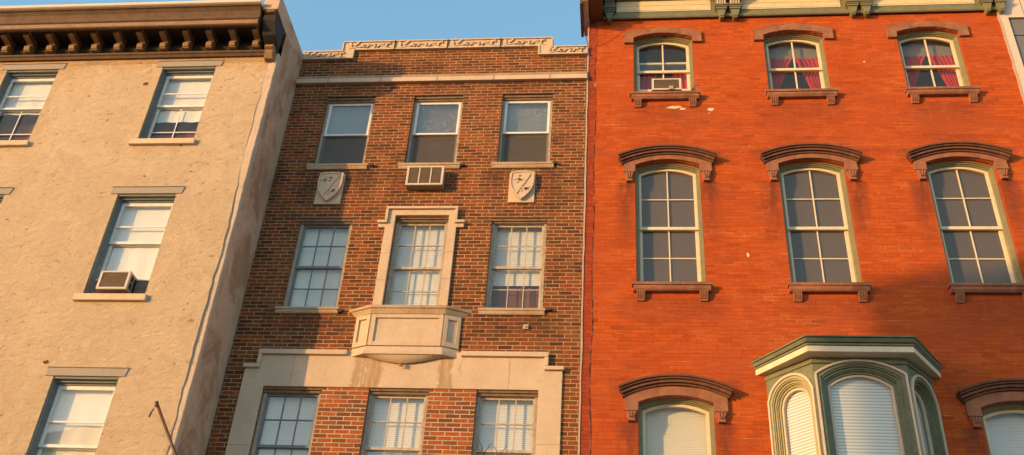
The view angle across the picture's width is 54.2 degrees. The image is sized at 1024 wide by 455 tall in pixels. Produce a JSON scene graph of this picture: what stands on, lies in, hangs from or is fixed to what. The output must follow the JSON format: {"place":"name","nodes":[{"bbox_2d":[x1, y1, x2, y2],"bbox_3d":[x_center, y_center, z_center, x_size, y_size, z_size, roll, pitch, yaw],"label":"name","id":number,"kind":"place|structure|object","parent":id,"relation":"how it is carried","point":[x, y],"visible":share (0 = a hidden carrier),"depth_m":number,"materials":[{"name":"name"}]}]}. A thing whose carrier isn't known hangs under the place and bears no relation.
{"place":"outdoors","nodes":[
{"label":"outdoors","id":0,"kind":"place"},
{"bbox_2d":[0,0,302,454],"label":"stucco building","id":1,"kind":"structure","parent":0,"point":[141,140],"depth_m":15.73,"materials":[{"name":"paint"}]},
{"bbox_2d":[0,187,13,203],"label":"window","id":2,"kind":"structure","parent":1,"relation":"in","point":[3,190],"depth_m":16.00,"materials":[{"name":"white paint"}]},
{"bbox_2d":[0,63,66,146],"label":"window","id":3,"kind":"structure","parent":1,"relation":"in","point":[23,94],"depth_m":17.51,"materials":[{"name":"white glass"}]},
{"bbox_2d":[26,366,129,454],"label":"window","id":4,"kind":"structure","parent":1,"relation":"in","point":[73,416],"depth_m":13.83,"materials":[{"name":"white glass"}]},
{"bbox_2d":[92,271,149,293],"bbox_3d":[-5.824,0.883,14.844,0.890,0.327,0.385,0,-35,6],"label":"air conditioner","id":5,"kind":"object","parent":1,"relation":"attached to","point":[117,282],"visible":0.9,"depth_m":14.72,"materials":[{"name":"beige metal"}]},
{"bbox_2d":[72,186,184,301],"bbox_3d":[-5.781,0.279,15.280,1.205,2.100,0.316,0,-35,6],"label":"window","id":6,"kind":"structure","parent":1,"relation":"in","point":[134,233],"depth_m":15.49,"materials":[{"name":"white glass"}]},
{"bbox_2d":[148,401,176,454],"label":"flagpole","id":7,"kind":"object","parent":1,"relation":"attached to","point":[156,404],"visible":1,"depth_m":12.85,"materials":[{"name":"brown metal"}]},
{"bbox_2d":[128,59,223,145],"bbox_3d":[-5.604,-2.008,16.964,1.205,1.892,0.475,0,-35,6],"label":"window","id":8,"kind":"structure","parent":1,"relation":"in","point":[177,104],"depth_m":17.08,"materials":[{"name":"white glass"}]},
{"bbox_2d":[0,0,588,68],"label":"sky","id":9,"kind":"structure","parent":0,"point":[318,25],"materials":[{"name":"blue"}]},
{"bbox_3d":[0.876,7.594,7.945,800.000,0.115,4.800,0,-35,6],"label":"pavement","id":10,"kind":"structure","parent":0,"visible":0},
{"bbox_2d":[205,20,589,454],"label":"brown brick building","id":11,"kind":"structure","parent":10,"relation":"on","point":[384,311],"depth_m":15.80,"materials":[{"name":"brick"}]},
{"bbox_2d":[250,387,321,454],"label":"window","id":12,"kind":"structure","parent":11,"relation":"in","point":[286,423],"depth_m":14.52,"materials":[{"name":"glass"}]},
{"bbox_2d":[275,218,359,313],"bbox_3d":[-3.073,0.629,15.931,1.085,1.810,0.253,0,-35,6],"label":"window","id":13,"kind":"structure","parent":11,"relation":"in","point":[318,265],"depth_m":16.01,"materials":[{"name":"glass"}]},
{"bbox_2d":[306,95,381,169],"bbox_3d":[-2.909,-1.624,17.486,1.085,1.686,0.241,0,-35,6],"label":"window","id":14,"kind":"structure","parent":11,"relation":"in","point":[343,142],"depth_m":17.53,"materials":[{"name":"glass"}]},
{"bbox_2d":[360,388,428,454],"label":"window","id":15,"kind":"structure","parent":11,"relation":"in","point":[398,426],"depth_m":14.36,"materials":[{"name":"glass"}]},
{"bbox_2d":[384,217,448,304],"bbox_3d":[-1.491,0.615,15.814,0.871,1.775,0.197,0,-35,6],"label":"window","id":16,"kind":"structure","parent":11,"relation":"in","point":[418,272],"depth_m":15.94,"materials":[{"name":"glass"}]},
{"bbox_2d":[405,166,445,189],"bbox_3d":[-1.428,-0.789,16.618,0.621,0.389,0.258,0,-35,6],"label":"air conditioner","id":17,"kind":"object","parent":11,"relation":"attached to","point":[425,177],"visible":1,"depth_m":16.50,"materials":[{"name":"beige metal"}]},
{"bbox_2d":[398,94,469,169],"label":"window","id":18,"kind":"structure","parent":11,"relation":"in","point":[434,133],"depth_m":17.37,"materials":[{"name":"glass"}]},
{"bbox_2d":[471,436,505,454],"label":"bare shrub","id":19,"kind":"object","parent":11,"relation":"on","point":[486,449],"visible":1,"depth_m":13.71,"materials":[{"name":"brown plant"}]},
{"bbox_2d":[472,390,537,454],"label":"window","id":20,"kind":"structure","parent":11,"relation":"in","point":[508,419],"depth_m":14.20,"materials":[{"name":"glass"}]},
{"bbox_2d":[478,217,552,315],"bbox_3d":[0.076,0.643,15.620,1.085,1.811,0.324,0,-35,6],"label":"window","id":21,"kind":"structure","parent":11,"relation":"in","point":[521,263],"depth_m":15.66,"materials":[{"name":"glass"}]},
{"bbox_2d":[491,92,558,168],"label":"window","id":22,"kind":"structure","parent":11,"relation":"in","point":[525,132],"depth_m":17.18,"materials":[{"name":"glass"}]},
{"bbox_2d":[580,0,1023,454],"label":"red brick building","id":23,"kind":"structure","parent":10,"relation":"on","point":[804,227],"depth_m":15.52,"materials":[{"name":"brick"}]},
{"bbox_2d":[633,37,694,90],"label":"window","id":24,"kind":"structure","parent":23,"relation":"in","point":[644,83],"depth_m":17.91,"materials":[{"name":"green paint"}]},
{"bbox_2d":[652,78,681,90],"bbox_3d":[2.675,-2.397,17.328,0.504,0.270,0.305,0,-35,6],"label":"air conditioner","id":25,"kind":"object","parent":23,"relation":"attached to","point":[668,84],"visible":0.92,"depth_m":17.23,"materials":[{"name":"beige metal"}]},
{"bbox_2d":[635,163,705,281],"bbox_3d":[2.489,-0.031,15.861,1.044,2.393,0.155,0,-35,6],"label":"window","id":26,"kind":"structure","parent":23,"relation":"in","point":[669,223],"depth_m":15.90,"materials":[{"name":"grey glass"}]},
{"bbox_2d":[638,398,715,454],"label":"window","id":27,"kind":"structure","parent":23,"relation":"in","point":[670,426],"depth_m":14.00,"materials":[{"name":"beige glass"}]},
{"bbox_2d":[763,34,830,88],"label":"window","id":28,"kind":"structure","parent":23,"relation":"in","point":[810,58],"depth_m":17.79,"materials":[{"name":"green paint"}]},
{"bbox_2d":[778,162,861,281],"bbox_3d":[4.767,-0.036,15.614,1.044,2.393,0.155,0,-35,6],"label":"window","id":29,"kind":"structure","parent":23,"relation":"in","point":[819,230],"depth_m":15.66,"materials":[{"name":"grey glass"}]},
{"bbox_2d":[752,335,948,454],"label":"bay window","id":30,"kind":"structure","parent":23,"relation":"in","point":[827,394],"depth_m":13.40,"materials":[{"name":"green paint"}]},
{"bbox_2d":[897,31,970,86],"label":"window","id":31,"kind":"structure","parent":23,"relation":"in","point":[949,63],"depth_m":17.54,"materials":[{"name":"green paint"}]},
{"bbox_2d":[927,161,1023,282],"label":"window","id":32,"kind":"structure","parent":23,"relation":"in","point":[978,245],"depth_m":15.40,"materials":[{"name":"grey glass"}]},
{"bbox_2d":[981,404,1023,454],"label":"window","id":33,"kind":"structure","parent":23,"relation":"in","point":[1003,425],"depth_m":13.59,"materials":[{"name":"white glass"}]},
{"bbox_2d":[996,0,1023,101],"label":"beige building","id":34,"kind":"structure","parent":10,"relation":"on","point":[1011,20],"depth_m":17.34,"materials":[{"name":"beige paint"}]}
]}

